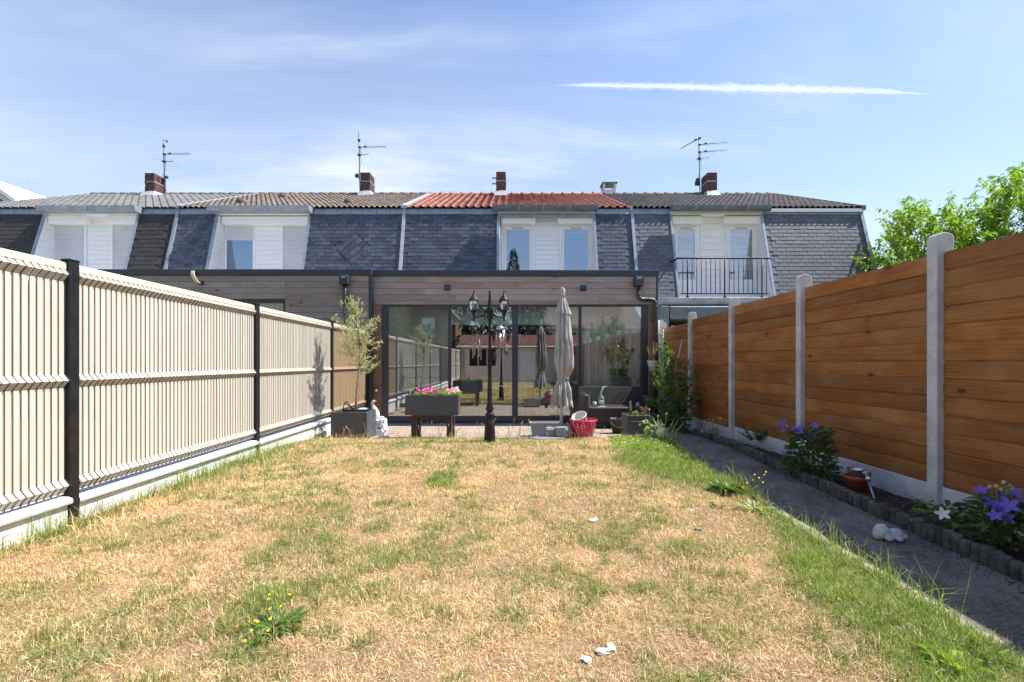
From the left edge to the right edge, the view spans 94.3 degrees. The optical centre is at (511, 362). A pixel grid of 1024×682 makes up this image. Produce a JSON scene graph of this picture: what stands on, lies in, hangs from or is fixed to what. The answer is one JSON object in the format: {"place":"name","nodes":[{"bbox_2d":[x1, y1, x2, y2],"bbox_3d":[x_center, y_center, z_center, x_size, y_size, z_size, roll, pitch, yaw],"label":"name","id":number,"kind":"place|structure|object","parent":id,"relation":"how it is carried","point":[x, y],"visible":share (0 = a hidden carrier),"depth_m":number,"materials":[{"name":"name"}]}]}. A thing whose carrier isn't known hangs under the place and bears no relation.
{"place":"outdoors","nodes":[
{"label":"outdoors","id":0,"kind":"place"},
{"bbox_2d":[0,181,45,200],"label":"white building","id":1,"kind":"structure","parent":0,"point":[8,192],"depth_m":30.75,"materials":[{"name":"plastic"}]},
{"bbox_2d":[0,173,255,415],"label":"row house","id":2,"kind":"structure","parent":0,"point":[112,230],"depth_m":14.26,"materials":[{"name":"paint"}]},
{"bbox_2d":[53,225,87,279],"bbox_3d":[-13.482,-3.016,14.469,1.056,2.393,0.059,0,0,0],"label":"window","id":3,"kind":"structure","parent":2,"relation":"in","point":[71,241],"depth_m":14.48,"materials":[{"name":"white plastic"}]},
{"bbox_2d":[110,224,133,268],"bbox_3d":[-11.750,-3.016,14.469,0.919,2.393,0.059,0,0,0],"label":"window","id":4,"kind":"structure","parent":2,"relation":"in","point":[120,235],"depth_m":14.48,"materials":[{"name":"white plastic"}]},
{"bbox_2d":[155,139,191,192],"bbox_3d":[-13.234,-7.726,18.700,1.149,2.107,1.000,0,0,0],"label":"roof antenna","id":5,"kind":"object","parent":2,"relation":"on","point":[164,161],"visible":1,"depth_m":18.68,"materials":[{"name":"metal"}]},
{"bbox_2d":[5,416,328,505],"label":"neighbour lawn","id":6,"kind":"structure","parent":0,"point":[135,444],"depth_m":7.41,"materials":[{"name":"plant"}]},
{"bbox_2d":[163,172,427,269],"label":"row house","id":7,"kind":"structure","parent":0,"point":[361,229],"depth_m":14.20,"materials":[{"name":"tile"}]},
{"bbox_2d":[225,226,254,268],"bbox_3d":[-8.288,-3.014,14.555,0.916,2.367,0.226,0,0,0],"label":"window","id":8,"kind":"structure","parent":7,"relation":"in","point":[239,240],"depth_m":14.46,"materials":[{"name":"glass"}]},
{"bbox_2d":[281,226,306,268],"bbox_3d":[-6.568,-3.014,14.469,0.936,2.367,0.059,0,0,0],"label":"window","id":9,"kind":"structure","parent":7,"relation":"in","point":[292,237],"depth_m":14.48,"materials":[{"name":"white plastic"}]},
{"bbox_2d":[353,132,386,190],"bbox_3d":[-5.563,-7.893,18.700,1.218,2.363,1.000,0,0,0],"label":"roof antenna","id":10,"kind":"object","parent":7,"relation":"on","point":[358,174],"visible":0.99,"depth_m":18.68,"materials":[{"name":"metal"}]},
{"bbox_2d":[418,421,466,439],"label":"seeding grass","id":11,"kind":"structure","parent":0,"point":[441,431],"depth_m":7.51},
{"bbox_2d":[321,426,655,438],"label":"terrace","id":12,"kind":"structure","parent":0,"point":[470,430],"depth_m":8.99,"materials":[{"name":"stone"}]},
{"bbox_2d":[331,409,375,437],"bbox_3d":[-2.635,1.026,7.920,0.585,0.440,0.520,0,0,0],"label":"square planter","id":13,"kind":"object","parent":12,"relation":"on","point":[355,422],"visible":0.89,"depth_m":7.66,"materials":[{"name":"concrete"}]},
{"bbox_2d":[332,295,382,411],"bbox_3d":[-2.544,-0.125,7.933,0.800,1.987,0.865,0,0,42],"label":"olive tree","id":14,"kind":"object","parent":13,"relation":"on","point":[365,341],"visible":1,"depth_m":7.89,"materials":[{"name":"green plant"}]},
{"bbox_2d":[371,400,379,418],"bbox_3d":[-2.615,0.987,9.115,0.174,0.534,0.205,0,0,0],"label":"goose statue","id":15,"kind":"object","parent":12,"relation":"on","point":[375,407],"visible":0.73,"depth_m":9.07,"materials":[{"name":"ceramic"}]},
{"bbox_2d":[375,416,387,435],"bbox_3d":[-2.295,1.103,8.249,0.263,0.333,0.211,0,0,0],"label":"plastic sack","id":16,"kind":"object","parent":12,"relation":"on","point":[381,424],"visible":0.8,"depth_m":8.17,"materials":[{"name":"plastic"}]},
{"bbox_2d":[411,415,454,437],"bbox_3d":[-1.288,1.058,7.809,0.656,0.427,0.423,0,0,0],"label":"rattan table","id":17,"kind":"object","parent":12,"relation":"on","point":[416,423],"visible":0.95,"depth_m":7.60,"materials":[{"name":"wicker"}]},
{"bbox_2d":[405,394,459,414],"bbox_3d":[-1.283,0.686,7.745,0.850,0.319,0.330,0,0,0],"label":"long planter","id":18,"kind":"object","parent":17,"relation":"on","point":[434,404],"visible":0.89,"depth_m":7.58,"materials":[{"name":"concrete"}]},
{"bbox_2d":[413,387,438,394],"bbox_3d":[-1.405,0.479,7.728,0.396,0.171,0.330,0,0,0],"label":"petunia","id":19,"kind":"object","parent":18,"relation":"on","point":[426,391],"visible":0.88,"depth_m":7.67,"materials":[{"name":"pink plant"}]},
{"bbox_2d":[443,386,462,395],"bbox_3d":[-0.970,0.476,7.727,0.335,0.182,0.319,0,0,0],"label":"petunia","id":20,"kind":"object","parent":18,"relation":"on","point":[451,391],"visible":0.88,"depth_m":7.67,"materials":[{"name":"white plant"}]},
{"bbox_2d":[529,421,559,434],"bbox_3d":[0.572,1.127,8.120,0.541,0.222,0.264,0,0,0],"label":"trough planter","id":21,"kind":"object","parent":12,"relation":"on","point":[537,427],"visible":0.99,"depth_m":8.01,"materials":[{"name":"concrete"}]},
{"bbox_2d":[550,287,573,425],"bbox_3d":[0.822,0.004,7.798,0.395,2.481,0.320,0,0,0],"label":"garden parasol","id":22,"kind":"object","parent":12,"relation":"on","point":[561,396],"visible":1,"depth_m":7.72,"materials":[{"name":"fabric"}]},
{"bbox_2d":[578,386,651,421],"bbox_3d":[2.131,0.959,9.953,1.387,0.864,0.814,0,0,0],"label":"rattan sofa","id":23,"kind":"object","parent":12,"relation":"on","point":[617,399],"visible":0.85,"depth_m":10.18,"materials":[{"name":"black wicker"}]},
{"bbox_2d":[598,394,603,405],"bbox_3d":[1.821,0.778,9.712,0.133,0.264,0.095,0,0,0],"label":"cleaner bottle","id":24,"kind":"object","parent":23,"relation":"on","point":[600,400],"visible":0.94,"depth_m":9.69,"materials":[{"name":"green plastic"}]},
{"bbox_2d":[609,417,620,433],"bbox_3d":[1.928,1.151,8.600,0.324,0.270,0.324,0,0,0],"label":"bucket","id":25,"kind":"object","parent":12,"relation":"on","point":[615,422],"visible":0.61,"depth_m":8.49,"materials":[{"name":"black plastic"}]},
{"bbox_2d":[621,413,649,436],"bbox_3d":[2.070,1.065,7.960,0.379,0.392,0.420,0,0,0],"label":"square planter","id":26,"kind":"object","parent":12,"relation":"on","point":[629,427],"visible":0.73,"depth_m":7.75,"materials":[{"name":"concrete"}]},
{"bbox_2d":[387,425,610,425],"bbox_3d":[0.075,1.407,10.480,6.250,0.040,0.140,0,0,0],"label":"drain channel","id":27,"kind":"object","parent":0,"point":[478,425],"visible":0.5,"depth_m":10.44,"materials":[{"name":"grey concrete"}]},
{"bbox_2d":[474,418,528,440],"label":"seeding grass","id":28,"kind":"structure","parent":0,"point":[508,432],"depth_m":7.20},
{"bbox_2d":[0,434,1023,681],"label":"lawn","id":29,"kind":"structure","parent":0,"point":[589,669],"depth_m":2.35,"materials":[{"name":"plant"}]},
{"bbox_2d":[0,407,368,550],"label":"wall","id":30,"kind":"structure","parent":29,"relation":"on","point":[10,519],"depth_m":3.96,"materials":[{"name":"white concrete"}]},
{"bbox_2d":[0,248,368,524],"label":"fence","id":31,"kind":"object","parent":30,"relation":"on","point":[80,413],"visible":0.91,"depth_m":3.92,"materials":[{"name":"beige metal"}]},
{"bbox_2d":[229,563,308,646],"bbox_3d":[-1.164,1.121,2.300,0.320,0.070,0.904,0,0,-26],"label":"rosette weed","id":32,"kind":"object","parent":29,"relation":"on","point":[280,623],"visible":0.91,"depth_m":2.06,"materials":[{"name":"green plant"}]},
{"bbox_2d":[332,425,386,439],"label":"seeding grass","id":33,"kind":"structure","parent":29,"relation":"on","point":[355,437],"depth_m":7.41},
{"bbox_2d":[469,290,508,442],"bbox_3d":[-0.341,0.068,7.000,0.595,2.295,0.178,0,0,0],"label":"lamp post","id":34,"kind":"object","parent":29,"relation":"on","point":[489,433],"visible":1,"depth_m":6.97,"materials":[{"name":"black metal"}]},
{"bbox_2d":[472,321,481,359],"bbox_3d":[-0.516,-0.328,7.000,0.150,0.598,0.146,0,0,0],"label":"wind chime","id":35,"kind":"object","parent":34,"relation":"hanging from","point":[479,347],"visible":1,"depth_m":7.00,"materials":[{"name":"black metal"}]},
{"bbox_2d":[496,324,504,349],"bbox_3d":[-0.173,-0.403,6.999,0.125,0.448,0.124,0,0,0],"label":"wind chime","id":36,"kind":"object","parent":34,"relation":"hanging from","point":[499,339],"visible":1,"depth_m":7.00,"materials":[{"name":"silver metal"}]},
{"bbox_2d":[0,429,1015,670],"bbox_3d":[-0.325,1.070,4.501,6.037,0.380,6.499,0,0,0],"label":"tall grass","id":37,"kind":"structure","parent":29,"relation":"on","point":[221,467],"depth_m":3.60,"materials":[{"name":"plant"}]},
{"bbox_2d":[532,436,564,439],"bbox_3d":[0.578,1.204,7.502,0.526,0.047,0.257,0,0,0],"label":"stone slab","id":38,"kind":"object","parent":29,"relation":"on","point":[543,437],"depth_m":7.43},
{"bbox_2d":[543,426,554,436],"bbox_3d":[0.601,1.115,7.620,0.184,0.173,0.164,0,0,-12],"label":"granite cobble","id":39,"kind":"object","parent":38,"relation":"on","point":[548,431],"visible":0.97,"depth_m":7.55,"materials":[{"name":"stone"}]},
{"bbox_2d":[555,426,568,437],"bbox_3d":[0.793,1.112,7.578,0.223,0.176,0.170,0,0,0],"label":"granite cobble","id":40,"kind":"object","parent":38,"relation":"on","point":[559,430],"visible":0.97,"depth_m":7.51,"materials":[{"name":"stone"}]},
{"bbox_2d":[580,655,591,663],"bbox_3d":[0.283,1.139,1.822,0.047,0.015,0.033,0,0,37],"label":"paper scrap","id":41,"kind":"object","parent":29,"relation":"on","point":[586,659],"visible":1,"depth_m":1.82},
{"bbox_2d":[596,647,609,655],"bbox_3d":[0.356,1.138,1.872,0.059,0.018,0.038,0,0,-17],"label":"paper scrap","id":42,"kind":"object","parent":29,"relation":"on","point":[604,651],"visible":0.98,"depth_m":1.86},
{"bbox_2d":[606,642,615,651],"bbox_3d":[0.395,1.139,1.900,0.031,0.018,0.054,0,0,-8],"label":"paper scrap","id":43,"kind":"object","parent":29,"relation":"on","point":[610,646],"visible":0.98,"depth_m":1.89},
{"bbox_2d":[611,434,673,449],"bbox_3d":[1.884,1.138,6.839,0.906,0.134,1.693,0,0,12],"label":"clover patch","id":44,"kind":"object","parent":29,"relation":"on","point":[627,442],"visible":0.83,"depth_m":6.59,"materials":[{"name":"green plant"}]},
{"bbox_2d":[632,419,655,438],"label":"bindweed","id":45,"kind":"object","parent":29,"relation":"on","point":[646,429],"visible":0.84,"depth_m":7.29,"materials":[{"name":"green plant"}]},
{"bbox_2d":[646,417,686,441],"bbox_3d":[2.243,0.995,6.894,0.560,0.400,0.382,0,0,0],"label":"seeding tuft","id":46,"kind":"object","parent":29,"relation":"on","point":[661,435],"visible":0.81,"depth_m":6.88,"materials":[{"name":"green plant"}]},
{"bbox_2d":[707,478,749,497],"bbox_3d":[1.889,1.110,4.193,0.360,0.114,0.399,0,0,44],"label":"rosette weed","id":47,"kind":"object","parent":29,"relation":"on","point":[730,487],"visible":0.95,"depth_m":4.17,"materials":[{"name":"green plant"}]},
{"bbox_2d":[742,471,766,501],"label":"yellow weed","id":48,"kind":"object","parent":29,"relation":"on","point":[754,496],"visible":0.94,"depth_m":3.86,"materials":[{"name":"green plant"}]},
{"bbox_2d":[734,498,779,516],"bbox_3d":[1.919,1.126,3.714,0.304,0.074,0.352,0,0,-42],"label":"rosette weed","id":49,"kind":"object","parent":29,"relation":"on","point":[749,506],"visible":0.93,"depth_m":3.68,"materials":[{"name":"green plant"}]},
{"bbox_2d":[678,443,1023,666],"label":"path kerb","id":50,"kind":"structure","parent":29,"relation":"on","point":[866,564],"depth_m":2.63,"materials":[{"name":"concrete"}]},
{"bbox_2d":[916,644,996,680],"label":"rosette weed","id":51,"kind":"object","parent":29,"relation":"on","point":[947,655],"visible":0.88,"depth_m":1.80,"materials":[{"name":"green plant"}]},
{"bbox_2d":[965,638,1023,673],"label":"rosette weed","id":52,"kind":"object","parent":29,"relation":"on","point":[991,647],"visible":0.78,"depth_m":1.84,"materials":[{"name":"green plant"}]},
{"bbox_2d":[0,0,1023,268],"label":"sky","id":53,"kind":"structure","parent":0,"point":[874,104],"materials":[{"name":"blue"}]},
{"bbox_2d":[567,420,604,439],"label":"seeding grass","id":54,"kind":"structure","parent":0,"point":[582,431],"depth_m":7.40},
{"bbox_2d":[610,369,615,375],"bbox_3d":[2.449,0.238,11.520,0.170,0.167,0.167,0,0,0],"label":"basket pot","id":55,"kind":"object","parent":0,"point":[612,372],"visible":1,"depth_m":11.45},
{"bbox_2d":[597,335,625,368],"bbox_3d":[2.283,-0.183,11.483,0.754,0.932,0.704,0,0,-15],"label":"house plant","id":56,"kind":"object","parent":55,"relation":"in","point":[609,357],"visible":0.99,"depth_m":11.47,"materials":[{"name":"green plant"}]},
{"bbox_2d":[599,172,875,327],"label":"row house","id":57,"kind":"structure","parent":0,"point":[710,249],"depth_m":14.14,"materials":[{"name":"stone"}]},
{"bbox_2d":[669,322,687,326],"bbox_3d":[6.430,-0.090,13.510,4.140,2.120,0.060,0,0,0],"label":"patio window","id":58,"kind":"structure","parent":57,"relation":"in","point":[670,323],"depth_m":13.48,"materials":[{"name":"glass"}]},
{"bbox_2d":[673,225,698,296],"bbox_3d":[5.289,-3.006,14.518,0.778,2.352,0.184,0,0,0],"label":"balcony door","id":59,"kind":"structure","parent":57,"relation":"in","point":[677,228],"depth_m":14.45,"materials":[{"name":"white plastic"}]},
{"bbox_2d":[681,137,727,192],"bbox_3d":[7.569,-7.761,18.700,1.844,2.176,1.000,0,0,0],"label":"roof antenna","id":60,"kind":"object","parent":57,"relation":"on","point":[697,182],"visible":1,"depth_m":18.69,"materials":[{"name":"metal"}]},
{"bbox_2d":[725,225,755,296],"bbox_3d":[6.968,-3.006,14.518,0.931,2.352,0.184,0,0,0],"label":"balcony door","id":61,"kind":"structure","parent":57,"relation":"in","point":[728,228],"depth_m":14.45,"materials":[{"name":"white plastic"}]},
{"bbox_2d":[650,426,1023,652],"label":"path","id":62,"kind":"structure","parent":0,"point":[991,604],"depth_m":2.92,"materials":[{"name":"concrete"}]},
{"bbox_2d":[645,331,700,431],"bbox_3d":[2.984,0.360,8.790,1.282,1.918,0.742,0,0,-42],"label":"laurel shrub","id":63,"kind":"object","parent":62,"relation":"on","point":[675,414],"visible":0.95,"depth_m":8.77,"materials":[{"name":"green plant"}]},
{"bbox_2d":[676,436,1023,644],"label":"soil crumbs","id":64,"kind":"object","parent":62,"relation":"on","point":[872,519],"visible":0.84,"depth_m":3.21,"materials":[{"name":"soil"}]},
{"bbox_2d":[693,429,1023,583],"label":"palisade edging","id":65,"kind":"object","parent":62,"relation":"on","point":[999,561],"visible":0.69,"depth_m":3.32,"materials":[{"name":"concrete"}]},
{"bbox_2d":[872,524,907,541],"bbox_3d":[2.474,1.114,3.108,0.206,0.099,0.114,0,0,0],"label":"soft toy","id":66,"kind":"object","parent":62,"relation":"on","point":[881,531],"visible":1,"depth_m":3.08,"materials":[{"name":"fabric"}]},
{"bbox_2d":[663,424,1023,562],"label":"flower bed","id":67,"kind":"object","parent":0,"point":[1015,555],"visible":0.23,"depth_m":3.97,"materials":[{"name":"soil"}]},
{"bbox_2d":[662,330,663,420],"bbox_3d":[3.370,0.322,10.600,0.041,2.095,0.041,0,0,23],"label":"thin pipe","id":68,"kind":"object","parent":67,"relation":"on","point":[662,365],"visible":0.35,"depth_m":10.59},
{"bbox_2d":[701,417,724,435],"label":"dry flower stalks","id":69,"kind":"object","parent":67,"relation":"on","point":[714,432],"visible":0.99,"depth_m":7.33,"materials":[{"name":"green plant"}]},
{"bbox_2d":[738,426,767,440],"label":"ferny plant","id":70,"kind":"object","parent":67,"relation":"on","point":[750,437],"visible":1,"depth_m":6.65,"materials":[{"name":"green plant"}]},
{"bbox_2d":[777,418,844,481],"bbox_3d":[2.974,0.870,4.731,0.550,0.630,0.566,0,0,44],"label":"balloon flower","id":71,"kind":"object","parent":67,"relation":"on","point":[800,441],"visible":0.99,"depth_m":4.67,"materials":[{"name":"green plant"}]},
{"bbox_2d":[685,428,1017,545],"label":"creeping weeds","id":72,"kind":"object","parent":67,"relation":"on","point":[843,484],"visible":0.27,"depth_m":4.49,"materials":[{"name":"green plant"}]},
{"bbox_2d":[843,473,868,491],"bbox_3d":[3.158,1.106,4.360,0.194,0.138,0.193,0,0,0],"label":"terracotta pot","id":73,"kind":"object","parent":67,"relation":"on","point":[858,484],"visible":0.83,"depth_m":4.29,"materials":[{"name":"ceramic"}]},
{"bbox_2d":[847,467,865,477],"bbox_3d":[3.160,1.045,4.360,0.146,0.140,0.145,0,0,0],"label":"metal pot","id":74,"kind":"object","parent":73,"relation":"in","point":[855,471],"visible":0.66,"depth_m":4.33,"materials":[{"name":"metal"}]},
{"bbox_2d":[862,471,875,498],"bbox_3d":[3.147,1.084,4.157,0.073,0.233,0.244,0,0,15],"label":"solar light","id":75,"kind":"object","parent":67,"relation":"on","point":[866,473],"visible":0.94,"depth_m":4.22,"materials":[{"name":"silver metal"}]},
{"bbox_2d":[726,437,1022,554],"bbox_3d":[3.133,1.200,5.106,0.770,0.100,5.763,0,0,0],"label":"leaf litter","id":76,"kind":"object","parent":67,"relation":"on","point":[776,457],"visible":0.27,"depth_m":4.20,"materials":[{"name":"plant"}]},
{"bbox_2d":[908,499,937,515],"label":"seedling","id":77,"kind":"object","parent":67,"relation":"on","point":[919,510],"visible":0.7,"depth_m":3.41,"materials":[{"name":"green plant"}]},
{"bbox_2d":[912,498,996,538],"bbox_3d":[2.963,1.030,3.146,0.481,0.209,0.426,0,0,0],"label":"white flowered plant","id":78,"kind":"object","parent":67,"relation":"on","point":[944,517],"visible":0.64,"depth_m":3.14,"materials":[{"name":"green plant"}]},
{"bbox_2d":[957,480,1023,551],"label":"balloon flower","id":79,"kind":"object","parent":67,"relation":"on","point":[1004,513],"visible":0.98,"depth_m":2.85,"materials":[{"name":"green plant"}]},
{"label":"ground","id":80,"kind":"structure","parent":0,"visible":0},
{"bbox_2d":[11,269,373,415],"bbox_3d":[-10.062,-0.300,12.012,13.876,3.540,3.175,0,0,0],"label":"house extension","id":81,"kind":"object","parent":80,"relation":"on","point":[319,294],"visible":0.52,"depth_m":10.60,"materials":[{"name":"wood"}]},
{"bbox_2d":[110,299,284,311],"bbox_3d":[-7.280,-0.123,10.675,4.440,2.586,0.090,0,0,0],"label":"window","id":82,"kind":"structure","parent":81,"relation":"in","point":[239,300],"depth_m":10.63,"materials":[{"name":"metal"}]},
{"bbox_2d":[398,172,633,269],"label":"row house","id":83,"kind":"structure","parent":80,"relation":"on","point":[500,228],"depth_m":14.20,"materials":[{"name":"tile"}]},
{"bbox_2d":[373,270,658,424],"bbox_3d":[0.088,-0.322,14.363,6.439,3.502,7.675,0,0,0],"label":"house extension","id":84,"kind":"object","parent":83,"relation":"attached to","point":[427,325],"visible":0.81,"depth_m":11.75,"materials":[{"name":"metal"}]},
{"bbox_2d":[401,377,436,410],"bbox_3d":[-2.646,0.842,12.820,1.174,0.895,0.480,0,0,0],"label":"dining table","id":85,"kind":"object","parent":84,"relation":"on","point":[409,385],"visible":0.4,"depth_m":12.58,"materials":[{"name":"white paint"}]},
{"bbox_2d":[388,307,450,422],"bbox_3d":[-2.103,0.046,10.770,1.419,2.636,0.042,0,0,0],"label":"door leaf","id":86,"kind":"structure","parent":84,"relation":"in","point":[391,419],"depth_m":10.75,"materials":[{"name":"metal"}]},
{"bbox_2d":[462,377,478,413],"bbox_3d":[-1.100,0.869,12.590,0.440,0.980,0.500,0,0,0],"label":"dining chair","id":87,"kind":"object","parent":84,"relation":"on","point":[469,387],"visible":1,"depth_m":12.38,"materials":[{"name":"grey fabric"}]},
{"bbox_2d":[455,307,514,421],"bbox_3d":[-0.686,0.046,10.800,1.503,2.636,0.042,0,0,0],"label":"door leaf","id":88,"kind":"structure","parent":84,"relation":"in","point":[457,418],"depth_m":10.78,"materials":[{"name":"metal"}]},
{"bbox_2d":[481,378,498,415],"bbox_3d":[-0.550,0.869,11.890,0.440,0.980,0.500,0,0,0],"label":"dining chair","id":89,"kind":"object","parent":84,"relation":"on","point":[484,383],"visible":0.82,"depth_m":11.68,"materials":[{"name":"grey fabric"}]},
{"bbox_2d":[381,304,647,423],"bbox_3d":[0.068,0.051,10.800,6.037,2.716,0.120,0,0,0],"label":"sliding door","id":90,"kind":"structure","parent":84,"relation":"in","point":[384,307],"depth_m":10.74,"materials":[{"name":"metal"}]},
{"bbox_2d":[485,384,546,414],"bbox_3d":[0.100,0.984,12.650,1.800,0.750,0.900,0,0,0],"label":"dining table","id":91,"kind":"object","parent":84,"relation":"on","point":[531,385],"visible":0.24,"depth_m":12.33,"materials":[{"name":"brown glass"}]},
{"bbox_2d":[509,378,526,415],"bbox_3d":[0.150,0.869,11.890,0.440,0.980,0.500,0,0,0],"label":"dining chair","id":92,"kind":"object","parent":84,"relation":"on","point":[522,388],"visible":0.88,"depth_m":11.68,"materials":[{"name":"grey fabric"}]},
{"bbox_2d":[533,378,550,415],"bbox_3d":[0.750,0.869,11.890,0.440,0.980,0.500,0,0,0],"label":"dining chair","id":93,"kind":"object","parent":84,"relation":"on","point":[542,388],"visible":0.9,"depth_m":11.68,"materials":[{"name":"grey fabric"}]},
{"bbox_2d":[515,307,578,421],"bbox_3d":[0.818,0.046,10.800,1.497,2.636,0.042,0,0,0],"label":"door leaf","id":94,"kind":"structure","parent":84,"relation":"in","point":[517,418],"depth_m":10.78,"materials":[{"name":"metal"}]},
{"bbox_2d":[579,307,609,422],"bbox_3d":[2.230,0.046,10.770,1.413,2.636,0.042,0,0,0],"label":"door leaf","id":95,"kind":"structure","parent":84,"relation":"in","point":[580,308],"depth_m":10.75,"materials":[{"name":"metal"}]},
{"bbox_2d":[609,376,617,385],"bbox_3d":[2.471,0.847,11.600,0.169,1.025,0.300,0,0,0],"label":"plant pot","id":96,"kind":"object","parent":84,"relation":"on","point":[613,380],"visible":0.3,"depth_m":11.45,"materials":[{"name":"white"}]},
{"bbox_2d":[618,376,630,385],"bbox_3d":[2.700,0.847,11.525,0.311,1.025,0.350,0,0,0],"label":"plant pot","id":97,"kind":"object","parent":84,"relation":"on","point":[624,380],"visible":0.24,"depth_m":11.35,"materials":[{"name":"grey"}]},
{"bbox_2d":[617,369,627,375],"bbox_3d":[2.688,0.244,11.520,0.260,0.179,0.256,0,0,0],"label":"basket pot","id":98,"kind":"object","parent":97,"relation":"on","point":[622,372],"visible":0.81,"depth_m":11.42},
{"bbox_2d":[615,335,635,368],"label":"house plant","id":99,"kind":"object","parent":98,"relation":"on","point":[622,352],"visible":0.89,"depth_m":11.49,"materials":[{"name":"green plant"}]},
{"bbox_2d":[647,361,658,370],"bbox_3d":[3.076,0.083,10.438,0.250,0.228,0.365,0,0,0],"label":"hanging pot","id":100,"kind":"object","parent":84,"relation":"hanging from","point":[651,364],"visible":0.92,"depth_m":10.30,"materials":[{"name":"white plastic"}]},
{"bbox_2d":[647,341,656,360],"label":"dead plant","id":101,"kind":"object","parent":100,"relation":"in","point":[653,356],"visible":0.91,"depth_m":10.37,"materials":[{"name":"brown plant"}]},
{"bbox_2d":[502,225,533,269],"bbox_3d":[0.176,-3.016,14.473,0.962,2.332,0.094,0,0,0],"label":"window","id":102,"kind":"structure","parent":83,"relation":"in","point":[517,240],"depth_m":14.46,"materials":[{"name":"white plastic"}]},
{"bbox_2d":[560,225,590,269],"bbox_3d":[1.942,-3.016,14.473,0.969,2.332,0.094,0,0,0],"label":"window","id":103,"kind":"structure","parent":83,"relation":"in","point":[575,240],"depth_m":14.46,"materials":[{"name":"white plastic"}]},
{"bbox_2d":[658,320,662,421],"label":"end wall","id":104,"kind":"structure","parent":80,"relation":"on","point":[660,325],"depth_m":10.97,"materials":[{"name":"paint"}]},
{"bbox_2d":[663,232,1023,535],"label":"plank fence","id":105,"kind":"object","parent":80,"relation":"on","point":[901,379],"visible":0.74,"depth_m":4.38,"materials":[{"name":"wood"}]},
{"bbox_2d":[873,240,919,267],"bbox_3d":[12.559,-1.449,14.965,3.131,5.355,3.426,0,0,-39],"label":"leafy tree","id":106,"kind":"object","parent":80,"relation":"on","point":[886,248],"visible":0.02,"depth_m":15.52,"materials":[{"name":"green plant"}]},
{"bbox_3d":[1.128,1.218,7.679,0.517,0.041,0.373,0,0,0],"label":"stone slab","id":107,"kind":"object","parent":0,"visible":0},
{"bbox_2d":[569,418,596,436],"bbox_3d":[1.158,1.061,7.720,0.452,0.276,0.452,0,0,0],"label":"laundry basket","id":108,"kind":"object","parent":107,"relation":"on","point":[588,427],"visible":0.88,"depth_m":7.56,"materials":[{"name":"plastic"}]},
{"bbox_2d":[571,411,586,420],"bbox_3d":[1.090,0.923,7.660,0.260,0.262,0.259,0,0,0],"label":"plant pot","id":109,"kind":"object","parent":108,"relation":"in","point":[580,415],"visible":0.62,"depth_m":7.73,"materials":[{"name":"white plastic"}]},
{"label":"neighbour ground","id":110,"kind":"structure","parent":0,"visible":0},
{"bbox_2d":[850,180,1002,275],"bbox_3d":[11.288,-1.729,12.721,3.736,5.913,4.018,0,0,0],"label":"leafy tree","id":111,"kind":"object","parent":110,"relation":"on","point":[899,239],"visible":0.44,"depth_m":12.61,"materials":[{"name":"green plant"}]},
{"bbox_2d":[917,162,1023,257],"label":"leafy tree","id":112,"kind":"object","parent":110,"relation":"on","point":[1009,203],"visible":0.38,"depth_m":11.89,"materials":[{"name":"green plant"}]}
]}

